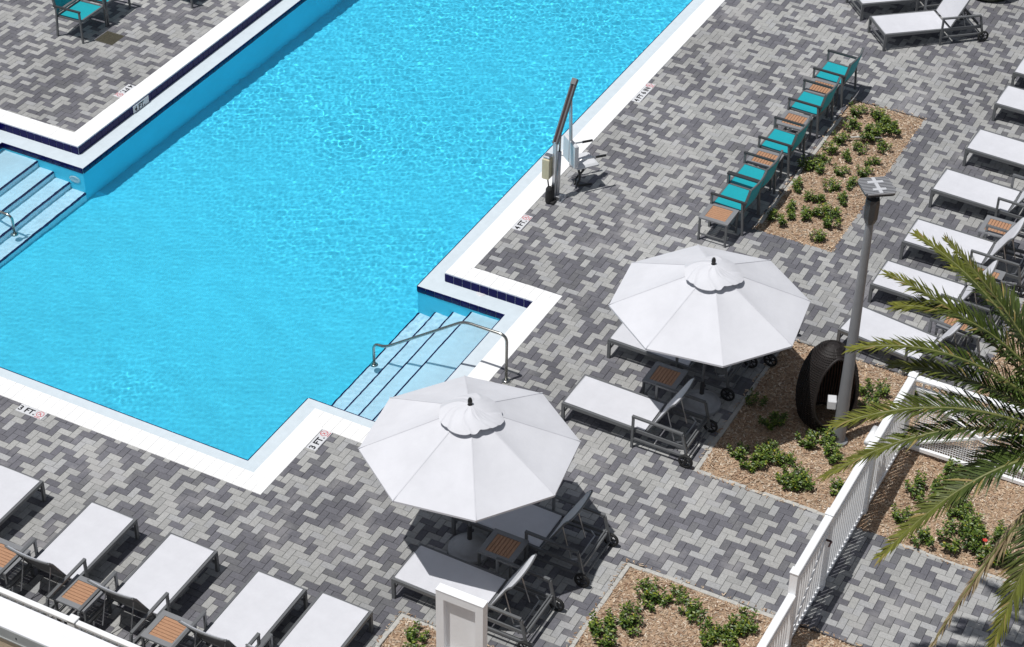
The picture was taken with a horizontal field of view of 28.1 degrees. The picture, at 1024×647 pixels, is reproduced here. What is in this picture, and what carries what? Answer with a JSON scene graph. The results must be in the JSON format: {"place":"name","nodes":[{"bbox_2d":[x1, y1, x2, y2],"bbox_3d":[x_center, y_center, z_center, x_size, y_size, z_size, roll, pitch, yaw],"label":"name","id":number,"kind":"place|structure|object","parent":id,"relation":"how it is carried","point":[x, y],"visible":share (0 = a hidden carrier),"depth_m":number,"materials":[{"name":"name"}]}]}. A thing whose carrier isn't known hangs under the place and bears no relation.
{"place":"outdoors","nodes":[
{"label":"outdoors","id":0,"kind":"place"},
{"bbox_2d":[0,0,691,459],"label":"water","id":1,"kind":"structure","parent":0,"point":[244,250],"depth_m":32.35,"materials":[{"name":"blue liquid"}]},
{"bbox_2d":[0,0,704,471],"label":"pool ledge","id":2,"kind":"object","parent":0,"point":[434,280],"visible":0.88,"depth_m":31.98,"materials":[{"name":"paint"}]},
{"bbox_2d":[0,0,1023,646],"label":"paved deck","id":3,"kind":"structure","parent":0,"point":[674,144],"depth_m":29.16,"materials":[{"name":"concrete"}]},
{"bbox_2d":[0,538,33,587],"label":"side table","id":4,"kind":"object","parent":3,"relation":"on","point":[7,555],"visible":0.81,"depth_m":25.21,"materials":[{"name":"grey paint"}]},
{"bbox_2d":[0,464,46,525],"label":"sun lounger","id":5,"kind":"object","parent":3,"relation":"on","point":[18,489],"visible":1,"depth_m":26.32,"materials":[{"name":"white"}]},
{"bbox_2d":[16,404,47,419],"bbox_3d":[-6.588,1.213,28.035,0.438,0.018,0.152,18,40,21],"label":"depth marker","id":6,"kind":"object","parent":3,"relation":"on","point":[31,411],"visible":1,"depth_m":28.03,"materials":[{"name":"white tile"}]},
{"bbox_2d":[0,596,116,646],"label":"parapet wall","id":7,"kind":"structure","parent":3,"relation":"on","point":[21,626],"depth_m":20.65,"materials":[{"name":"beige paint"}]},
{"bbox_2d":[0,501,139,618],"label":"sun lounger","id":8,"kind":"object","parent":3,"relation":"on","point":[86,538],"visible":0.74,"depth_m":25.46,"materials":[{"name":"white fabric"}]},
{"bbox_2d":[0,587,140,646],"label":"deck railing","id":9,"kind":"object","parent":3,"relation":"on","point":[73,620],"visible":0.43,"depth_m":23.40,"materials":[{"name":"white paint"}]},
{"bbox_2d":[52,0,107,43],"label":"patio armchair","id":10,"kind":"object","parent":3,"relation":"on","point":[79,11],"visible":1,"depth_m":36.17,"materials":[{"name":"teal"}]},
{"bbox_2d":[53,574,111,621],"bbox_3d":[-5.203,3.418,24.807,0.480,0.425,0.480,18,40,21],"label":"side table","id":11,"kind":"object","parent":3,"relation":"on","point":[76,592],"visible":0.84,"depth_m":24.67,"materials":[{"name":"brown wood"}]},
{"bbox_2d":[95,31,123,44],"bbox_3d":[-7.141,-5.061,36.302,0.380,0.026,0.380,18,40,21],"label":"drain cover","id":12,"kind":"object","parent":3,"relation":"on","point":[109,38],"visible":1,"depth_m":36.28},
{"bbox_2d":[77,532,219,646],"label":"sun lounger","id":13,"kind":"object","parent":3,"relation":"on","point":[165,573],"visible":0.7,"depth_m":25.01,"materials":[{"name":"white fabric"}]},
{"bbox_2d":[140,610,198,646],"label":"side table","id":14,"kind":"object","parent":3,"relation":"on","point":[164,628],"visible":0.88,"depth_m":24.22,"materials":[{"name":"brown wood"}]},
{"bbox_2d":[171,570,307,646],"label":"sun lounger","id":15,"kind":"object","parent":3,"relation":"on","point":[256,607],"visible":0.98,"depth_m":24.58,"materials":[{"name":"white fabric"}]},
{"bbox_2d":[245,591,372,646],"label":"sun lounger","id":16,"kind":"object","parent":3,"relation":"on","point":[326,620],"visible":1,"depth_m":24.46,"materials":[{"name":"fabric"}]},
{"bbox_2d":[306,429,331,450],"bbox_3d":[-2.604,1.577,27.649,0.152,0.018,0.438,18,40,21],"label":"depth marker","id":17,"kind":"object","parent":3,"relation":"on","point":[318,440],"visible":1,"depth_m":27.63,"materials":[{"name":"white tile"}]},
{"bbox_2d":[3,3,718,494],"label":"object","id":18,"kind":"object","parent":3,"relation":"on","point":[471,281],"visible":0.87,"depth_m":30.37,"materials":[{"name":"white concrete"}]},
{"bbox_2d":[0,0,724,494],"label":"pool coping","id":19,"kind":"object","parent":18,"relation":"on","point":[316,422],"visible":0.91,"depth_m":30.50,"materials":[{"name":"white concrete"}]},
{"bbox_2d":[373,321,509,383],"bbox_3d":[-1.043,0.479,29.104,2.294,1.612,0.124,18,40,21],"label":"pool handrail","id":20,"kind":"object","parent":3,"relation":"on","point":[506,380],"visible":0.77,"depth_m":28.63,"materials":[{"name":"silver metal"}]},
{"bbox_2d":[435,583,487,646],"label":"box pillar","id":21,"kind":"structure","parent":3,"relation":"on","point":[461,618],"depth_m":23.28,"materials":[{"name":"white paint"}]},
{"bbox_2d":[359,375,580,564],"bbox_3d":[-0.520,1.881,25.226,2.522,2.500,2.522,12,39,14],"label":"patio umbrella","id":22,"kind":"object","parent":3,"relation":"on","point":[469,449],"visible":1,"depth_m":24.47,"materials":[{"name":"white fabric"}]},
{"bbox_2d":[391,543,564,646],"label":"sun lounger","id":23,"kind":"object","parent":3,"relation":"on","point":[426,570],"visible":0.96,"depth_m":25.06,"materials":[{"name":"white fabric"}]},
{"bbox_2d":[477,528,528,577],"bbox_3d":[-0.113,2.936,25.562,0.480,0.425,0.480,18,40,21],"label":"side table","id":24,"kind":"object","parent":3,"relation":"on","point":[493,541],"visible":0.92,"depth_m":25.45,"materials":[{"name":"brown wood"}]},
{"bbox_2d":[512,214,532,230],"bbox_3d":[0.161,-1.570,31.861,0.152,0.018,0.438,18,40,21],"label":"depth marker","id":25,"kind":"object","parent":3,"relation":"on","point":[522,222],"visible":1,"depth_m":31.85,"materials":[{"name":"white tile"}]},
{"bbox_2d":[451,490,618,587],"bbox_3d":[0.281,2.430,25.828,1.990,0.920,0.874,18,40,21],"label":"sun lounger","id":26,"kind":"object","parent":3,"relation":"on","point":[534,524],"visible":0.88,"depth_m":25.86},
{"bbox_2d":[542,77,605,204],"bbox_3d":[0.905,-2.930,32.048,1.128,1.960,0.607,-19,42,-25],"label":"pool lift","id":27,"kind":"object","parent":3,"relation":"on","point":[574,158],"visible":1,"depth_m":32.08,"materials":[{"name":"white metal"}]},
{"bbox_2d":[561,374,717,467],"bbox_3d":[1.723,1.074,27.649,1.990,0.920,0.874,18,40,21],"label":"sun lounger","id":28,"kind":"object","parent":3,"relation":"on","point":[617,405],"visible":0.99,"depth_m":27.76,"materials":[{"name":"white fabric"}]},
{"bbox_2d":[631,83,654,102],"bbox_3d":[2.255,-3.953,35.052,0.152,0.018,0.678,18,40,21],"label":"depth marker","id":29,"kind":"object","parent":3,"relation":"on","point":[647,88],"visible":1,"depth_m":35.05,"materials":[{"name":"white tile"}]},
{"bbox_2d":[642,361,687,413],"bbox_3d":[2.109,0.887,28.314,0.480,0.425,0.480,18,40,21],"label":"side table","id":30,"kind":"object","parent":3,"relation":"on","point":[654,375],"visible":0.91,"depth_m":28.20,"materials":[{"name":"brown wood"}]},
{"bbox_2d":[607,322,757,400],"bbox_3d":[2.405,0.220,28.791,1.990,0.920,0.874,18,40,21],"label":"sun lounger","id":31,"kind":"object","parent":3,"relation":"on","point":[622,336],"visible":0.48,"depth_m":28.70,"materials":[{"name":"fabric"}]},
{"bbox_2d":[608,244,810,415],"bbox_3d":[2.636,0.127,27.612,2.522,2.500,2.522,13,39,15],"label":"patio umbrella","id":32,"kind":"object","parent":3,"relation":"on","point":[704,305],"visible":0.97,"depth_m":26.84,"materials":[{"name":"white fabric"}]},
{"bbox_2d":[697,203,738,247],"bbox_3d":[3.175,-1.520,31.513,0.480,0.425,0.480,18,40,21],"label":"side table","id":33,"kind":"object","parent":3,"relation":"on","point":[720,214],"visible":1,"depth_m":31.39,"materials":[{"name":"brown wood"}]},
{"bbox_2d":[708,169,766,235],"bbox_3d":[3.520,-1.949,31.728,0.678,0.861,0.726,18,40,21],"label":"patio armchair","id":34,"kind":"object","parent":3,"relation":"on","point":[740,199],"visible":1,"depth_m":31.63,"materials":[{"name":"teal"}]},
{"bbox_2d":[726,150,783,215],"bbox_3d":[3.823,-2.293,32.189,0.678,0.861,0.726,18,40,21],"label":"patio armchair","id":35,"kind":"object","parent":3,"relation":"on","point":[749,170],"visible":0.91,"depth_m":32.15,"materials":[{"name":"teal"}]},
{"bbox_2d":[746,147,783,190],"bbox_3d":[4.035,-2.473,32.790,0.480,0.425,0.480,18,40,21],"label":"side table","id":36,"kind":"object","parent":3,"relation":"on","point":[756,161],"visible":0.67,"depth_m":32.68,"materials":[{"name":"brown wood"}]},
{"bbox_2d":[757,114,812,178],"bbox_3d":[4.413,-2.939,33.054,0.678,0.861,0.726,18,40,21],"label":"patio armchair","id":37,"kind":"object","parent":3,"relation":"on","point":[776,140],"visible":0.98,"depth_m":32.96,"materials":[{"name":"teal"}]},
{"bbox_2d":[776,110,813,151],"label":"side table","id":38,"kind":"object","parent":3,"relation":"on","point":[798,117],"visible":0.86,"depth_m":33.64,"materials":[{"name":"brown wood"}]},
{"bbox_2d":[785,507,836,646],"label":"garden gate","id":39,"kind":"structure","parent":3,"relation":"on","point":[808,575],"depth_m":24.66,"materials":[{"name":"metal"}]},
{"bbox_2d":[786,76,840,138],"bbox_3d":[5.023,-3.660,34.018,0.678,0.861,0.726,18,40,21],"label":"patio armchair","id":40,"kind":"object","parent":3,"relation":"on","point":[810,103],"visible":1,"depth_m":33.92,"materials":[{"name":"teal"}]},
{"bbox_2d":[805,78,839,117],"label":"side table","id":41,"kind":"object","parent":3,"relation":"on","point":[816,89],"visible":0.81,"depth_m":34.47,"materials":[{"name":"brown wood"}]},
{"bbox_2d":[812,47,864,107],"bbox_3d":[5.554,-4.264,34.827,0.678,0.861,0.726,18,40,21],"label":"patio armchair","id":42,"kind":"object","parent":3,"relation":"on","point":[829,71],"visible":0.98,"depth_m":34.76,"materials":[{"name":"teal"}]},
{"bbox_2d":[845,0,938,20],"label":"sun lounger","id":43,"kind":"object","parent":3,"relation":"on","point":[865,3],"visible":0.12,"depth_m":37.14,"materials":[{"name":"fabric"}]},
{"bbox_2d":[836,306,986,397],"bbox_3d":[5.685,0.153,28.956,1.990,0.920,0.874,23,42,27],"label":"sun lounger","id":44,"kind":"object","parent":3,"relation":"on","point":[874,324],"visible":0.48,"depth_m":29.17,"materials":[{"name":"fabric"}]},
{"bbox_2d":[867,0,988,50],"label":"sun lounger","id":45,"kind":"object","parent":3,"relation":"on","point":[950,12],"visible":1,"depth_m":36.49,"materials":[{"name":"fabric"}]},
{"bbox_2d":[868,259,1009,340],"bbox_3d":[6.326,-0.580,29.938,1.990,0.920,0.874,19,41,22],"label":"sun lounger","id":46,"kind":"object","parent":3,"relation":"on","point":[955,288],"visible":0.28,"depth_m":30.14,"materials":[{"name":"fabric"}]},
{"bbox_2d":[934,313,976,357],"bbox_3d":[6.362,0.150,29.386,0.480,0.425,0.480,18,40,21],"label":"side table","id":47,"kind":"object","parent":3,"relation":"on","point":[942,327],"visible":0.45,"depth_m":29.22,"materials":[{"name":"brown wood"}]},
{"bbox_2d":[899,217,1023,296],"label":"sun lounger","id":48,"kind":"object","parent":3,"relation":"on","point":[979,248],"visible":0.89,"depth_m":30.98,"materials":[{"name":"fabric"}]},
{"bbox_2d":[928,168,1023,227],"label":"sun lounger","id":49,"kind":"object","parent":3,"relation":"on","point":[996,198],"visible":0.99,"depth_m":32.16,"materials":[{"name":"fabric"}]},
{"bbox_2d":[964,264,1005,310],"bbox_3d":[6.985,-0.533,30.301,0.480,0.425,0.480,18,40,21],"label":"side table","id":50,"kind":"object","parent":3,"relation":"on","point":[998,274],"visible":0.2,"depth_m":30.23,"materials":[{"name":"brown wood"}]},
{"bbox_2d":[962,128,1023,168],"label":"sun lounger","id":51,"kind":"object","parent":3,"relation":"on","point":[996,146],"visible":1,"depth_m":33.21,"materials":[{"name":"fabric"}]},
{"bbox_2d":[978,215,1015,258],"bbox_3d":[7.413,-1.307,31.331,0.480,0.425,0.480,18,40,21],"label":"side table","id":52,"kind":"object","parent":3,"relation":"on","point":[989,219],"visible":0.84,"depth_m":31.24,"materials":[{"name":"brown wood"}]},
{"bbox_2d":[991,85,1023,120],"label":"sun lounger","id":53,"kind":"object","parent":3,"relation":"on","point":[1010,98],"visible":1,"depth_m":34.40,"materials":[{"name":"fabric"}]},
{"bbox_2d":[1011,57,1023,85],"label":"sun lounger","id":54,"kind":"object","parent":3,"relation":"on","point":[1019,71],"visible":0.94,"depth_m":35.20,"materials":[{"name":"fabric"}]},
{"bbox_2d":[370,97,1023,646],"bbox_3d":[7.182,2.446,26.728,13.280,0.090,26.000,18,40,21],"label":"mulch bed","id":55,"kind":"object","parent":0,"point":[805,239],"visible":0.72,"depth_m":27.37,"materials":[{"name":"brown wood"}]},
{"bbox_2d":[404,620,429,642],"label":"shrub","id":56,"kind":"object","parent":55,"relation":"on","point":[412,632],"visible":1,"depth_m":24.65,"materials":[{"name":"green plant"}]},
{"bbox_2d":[588,610,614,635],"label":"shrub","id":57,"kind":"object","parent":55,"relation":"on","point":[593,626],"visible":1,"depth_m":24.78,"materials":[{"name":"green plant"}]},
{"bbox_2d":[591,626,617,646],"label":"shrub","id":58,"kind":"object","parent":55,"relation":"on","point":[607,642],"visible":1,"depth_m":24.62,"materials":[{"name":"green plant"}]},
{"bbox_2d":[619,599,641,622],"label":"shrub","id":59,"kind":"object","parent":55,"relation":"on","point":[628,608],"visible":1,"depth_m":25.00,"materials":[{"name":"green plant"}]},
{"bbox_2d":[619,614,643,635],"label":"shrub","id":60,"kind":"object","parent":55,"relation":"on","point":[631,627],"visible":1,"depth_m":24.82,"materials":[{"name":"green plant"}]},
{"bbox_2d":[633,577,658,598],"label":"shrub","id":61,"kind":"object","parent":55,"relation":"on","point":[646,582],"visible":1,"depth_m":25.32,"materials":[{"name":"green plant"}]},
{"bbox_2d":[641,586,668,611],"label":"shrub","id":62,"kind":"object","parent":55,"relation":"on","point":[655,595],"visible":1,"depth_m":25.16,"materials":[{"name":"green plant"}]},
{"bbox_2d":[661,583,686,602],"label":"shrub","id":63,"kind":"object","parent":55,"relation":"on","point":[678,595],"visible":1,"depth_m":25.25,"materials":[{"name":"green plant"}]},
{"bbox_2d":[674,593,699,614],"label":"shrub","id":64,"kind":"object","parent":55,"relation":"on","point":[689,602],"visible":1,"depth_m":25.10,"materials":[{"name":"green plant"}]},
{"bbox_2d":[375,117,1014,646],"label":"bed edging","id":65,"kind":"object","parent":55,"relation":"on","point":[631,565],"visible":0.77,"depth_m":25.95,"materials":[{"name":"concrete"}]},
{"bbox_2d":[686,602,712,627],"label":"shrub","id":66,"kind":"object","parent":55,"relation":"on","point":[694,614],"visible":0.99,"depth_m":24.92,"materials":[{"name":"green plant"}]},
{"bbox_2d":[698,621,726,646],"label":"shrub","id":67,"kind":"object","parent":55,"relation":"on","point":[712,634],"visible":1,"depth_m":24.68,"materials":[{"name":"green plant"}]},
{"bbox_2d":[717,624,738,646],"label":"shrub","id":68,"kind":"object","parent":55,"relation":"on","point":[734,638],"visible":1,"depth_m":24.65,"materials":[{"name":"green plant"}]},
{"bbox_2d":[726,441,750,459],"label":"shrub","id":69,"kind":"object","parent":55,"relation":"on","point":[738,455],"visible":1,"depth_m":27.40,"materials":[{"name":"green plant"}]},
{"bbox_2d":[726,616,758,637],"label":"shrub","id":70,"kind":"object","parent":55,"relation":"on","point":[743,626],"visible":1,"depth_m":24.80,"materials":[{"name":"green plant"}]},
{"bbox_2d":[727,606,759,632],"bbox_3d":[2.815,3.623,24.873,0.384,0.270,0.342,-26,45,-31],"label":"shrub","id":71,"kind":"object","parent":55,"relation":"on","point":[744,614],"visible":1,"depth_m":24.87,"materials":[{"name":"green plant"}]},
{"bbox_2d":[739,452,768,472],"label":"shrub","id":72,"kind":"object","parent":55,"relation":"on","point":[755,458],"visible":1,"depth_m":27.22,"materials":[{"name":"green plant"}]},
{"bbox_2d":[745,387,767,406],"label":"shrub","id":73,"kind":"object","parent":55,"relation":"on","point":[747,401],"visible":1,"depth_m":28.29,"materials":[{"name":"green plant"}]},
{"bbox_2d":[754,437,778,458],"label":"shrub","id":74,"kind":"object","parent":55,"relation":"on","point":[763,448],"visible":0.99,"depth_m":27.48,"materials":[{"name":"green plant"}]},
{"bbox_2d":[757,411,788,430],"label":"shrub","id":75,"kind":"object","parent":55,"relation":"on","point":[773,420],"visible":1,"depth_m":27.93,"materials":[{"name":"green plant"}]},
{"bbox_2d":[757,593,795,646],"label":"garden fence","id":76,"kind":"object","parent":55,"relation":"on","point":[774,635],"visible":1,"depth_m":23.89,"materials":[{"name":"white paint"}]},
{"bbox_2d":[765,446,796,465],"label":"shrub","id":77,"kind":"object","parent":55,"relation":"on","point":[779,458],"visible":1,"depth_m":27.32,"materials":[{"name":"green plant"}]},
{"bbox_2d":[775,461,809,487],"bbox_3d":[3.717,1.982,27.064,0.439,0.254,0.418,16,40,18],"label":"shrub","id":78,"kind":"object","parent":55,"relation":"on","point":[802,470],"visible":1,"depth_m":27.05,"materials":[{"name":"green plant"}]},
{"bbox_2d":[780,470,815,492],"bbox_3d":[3.772,2.085,26.933,0.479,0.256,0.290,9,38,11],"label":"shrub","id":79,"kind":"object","parent":55,"relation":"on","point":[794,485],"visible":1,"depth_m":26.90,"materials":[{"name":"green plant"}]},
{"bbox_2d":[794,428,820,449],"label":"shrub","id":80,"kind":"object","parent":55,"relation":"on","point":[808,442],"visible":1,"depth_m":27.61,"materials":[{"name":"green plant"}]},
{"bbox_2d":[796,154,826,173],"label":"shrub","id":81,"kind":"object","parent":55,"relation":"on","point":[810,165],"visible":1,"depth_m":33.07,"materials":[{"name":"green plant"}]},
{"bbox_2d":[813,425,838,443],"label":"shrub","id":82,"kind":"object","parent":55,"relation":"on","point":[827,435],"visible":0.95,"depth_m":27.66,"materials":[{"name":"green plant"}]},
{"bbox_2d":[795,340,858,431],"bbox_3d":[4.305,0.788,27.796,0.863,1.278,0.863,18,40,21],"label":"wicker pod","id":83,"kind":"object","parent":55,"relation":"on","point":[819,378],"visible":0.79,"depth_m":27.65,"materials":[{"name":"wicker"}]},
{"bbox_2d":[814,200,841,218],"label":"shrub","id":84,"kind":"object","parent":55,"relation":"on","point":[835,212],"visible":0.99,"depth_m":32.03,"materials":[{"name":"green plant"}]},
{"bbox_2d":[822,211,840,227],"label":"shrub","id":85,"kind":"object","parent":55,"relation":"on","point":[827,220],"visible":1,"depth_m":31.81,"materials":[{"name":"green plant"}]},
{"bbox_2d":[822,176,842,192],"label":"shrub","id":86,"kind":"object","parent":55,"relation":"on","point":[834,187],"visible":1,"depth_m":32.62,"materials":[{"name":"green plant"}]},
{"bbox_2d":[822,438,843,463],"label":"shrub","id":87,"kind":"object","parent":55,"relation":"on","point":[834,456],"visible":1,"depth_m":27.41,"materials":[{"name":"green plant"}]},
{"bbox_2d":[829,476,843,495],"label":"shrub","id":88,"kind":"object","parent":55,"relation":"on","point":[837,484],"visible":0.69,"depth_m":26.88,"materials":[{"name":"green plant"}]},
{"bbox_2d":[841,115,862,130],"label":"shrub","id":89,"kind":"object","parent":55,"relation":"on","point":[854,123],"visible":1,"depth_m":34.13,"materials":[{"name":"green plant"}]},
{"bbox_2d":[827,176,896,446],"bbox_3d":[4.482,-0.092,26.631,0.465,4.087,0.430,-5,38,-7],"label":"lamp post","id":90,"kind":"object","parent":55,"relation":"on","point":[874,189],"visible":0.98,"depth_m":26.25,"materials":[{"name":"metal"}]},
{"bbox_2d":[859,122,880,140],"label":"shrub","id":91,"kind":"object","parent":55,"relation":"on","point":[868,127],"visible":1,"depth_m":33.86,"materials":[{"name":"green plant"}]},
{"bbox_2d":[826,371,918,577],"bbox_3d":[4.533,1.930,26.289,0.246,1.280,3.060,18,40,21],"label":"garden fence","id":92,"kind":"object","parent":55,"relation":"on","point":[856,494],"visible":0.82,"depth_m":26.10,"materials":[{"name":"white paint"}]},
{"bbox_2d":[859,378,890,401],"bbox_3d":[5.059,0.892,28.524,0.457,0.265,0.435,28,45,31],"label":"shrub","id":93,"kind":"object","parent":55,"relation":"on","point":[885,389],"visible":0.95,"depth_m":28.49,"materials":[{"name":"green plant"}]},
{"bbox_2d":[869,105,890,122],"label":"shrub","id":94,"kind":"object","parent":55,"relation":"on","point":[876,112],"visible":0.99,"depth_m":34.35,"materials":[{"name":"green plant"}]},
{"bbox_2d":[891,502,914,523],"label":"shrub","id":95,"kind":"object","parent":55,"relation":"on","point":[897,515],"visible":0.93,"depth_m":26.47,"materials":[{"name":"green plant"}]},
{"bbox_2d":[816,229,1023,646],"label":"palm tree","id":96,"kind":"object","parent":55,"relation":"on","point":[957,487],"visible":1,"depth_m":20.93,"materials":[{"name":"green plant"}]},
{"bbox_2d":[907,525,934,547],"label":"shrub","id":97,"kind":"object","parent":55,"relation":"on","point":[926,539],"visible":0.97,"depth_m":26.13,"materials":[{"name":"green plant"}]},
{"bbox_2d":[904,470,942,504],"bbox_3d":[5.396,2.173,26.805,0.523,0.318,0.549,3,37,3],"label":"shrub","id":98,"kind":"object","parent":55,"relation":"on","point":[918,481],"visible":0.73,"depth_m":26.87,"materials":[{"name":"green plant"}]},
{"bbox_2d":[941,456,962,481],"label":"shrub","id":99,"kind":"object","parent":55,"relation":"on","point":[947,467],"visible":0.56,"depth_m":27.14,"materials":[{"name":"green plant"}]},
{"bbox_2d":[946,495,972,518],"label":"shrub","id":100,"kind":"object","parent":55,"relation":"on","point":[959,511],"visible":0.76,"depth_m":26.55,"materials":[{"name":"green plant"}]},
{"bbox_2d":[936,513,983,553],"bbox_3d":[5.672,2.667,26.150,0.576,0.333,0.548,-18,41,-23],"label":"shrub","id":101,"kind":"object","parent":55,"relation":"on","point":[965,526],"visible":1,"depth_m":26.15,"materials":[{"name":"green plant"}]},
{"bbox_2d":[904,376,1023,485],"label":"garden fence","id":102,"kind":"object","parent":55,"relation":"on","point":[932,383],"visible":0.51,"depth_m":27.03,"materials":[{"name":"white paint"}]},
{"bbox_2d":[964,507,986,531],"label":"shrub","id":103,"kind":"object","parent":55,"relation":"on","point":[976,520],"visible":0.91,"depth_m":26.38,"materials":[{"name":"green plant"}]},
{"bbox_2d":[968,527,1003,554],"bbox_3d":[6.078,2.784,26.028,0.496,0.302,0.521,12,39,14],"label":"shrub","id":104,"kind":"object","parent":55,"relation":"on","point":[976,543],"visible":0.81,"depth_m":26.07,"materials":[{"name":"green plant"}]},
{"bbox_2d":[974,541,1017,567],"bbox_3d":[6.116,2.930,25.852,0.536,0.286,0.325,7,38,8],"label":"shrub","id":105,"kind":"object","parent":55,"relation":"on","point":[980,557],"visible":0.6,"depth_m":25.83,"materials":[{"name":"green plant"}]},
{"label":"pool basin","id":106,"kind":"structure","parent":0,"visible":0},
{"bbox_2d":[0,0,532,303],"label":"tile backing","id":107,"kind":"object","parent":106,"relation":"attached to","point":[170,77],"visible":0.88,"depth_m":33.85,"materials":[{"name":"blue tile"}]},
{"bbox_2d":[0,0,692,460],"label":"waterline tile","id":108,"kind":"object","parent":107,"relation":"attached to","point":[176,78],"visible":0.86,"depth_m":33.79,"materials":[{"name":"tile"}]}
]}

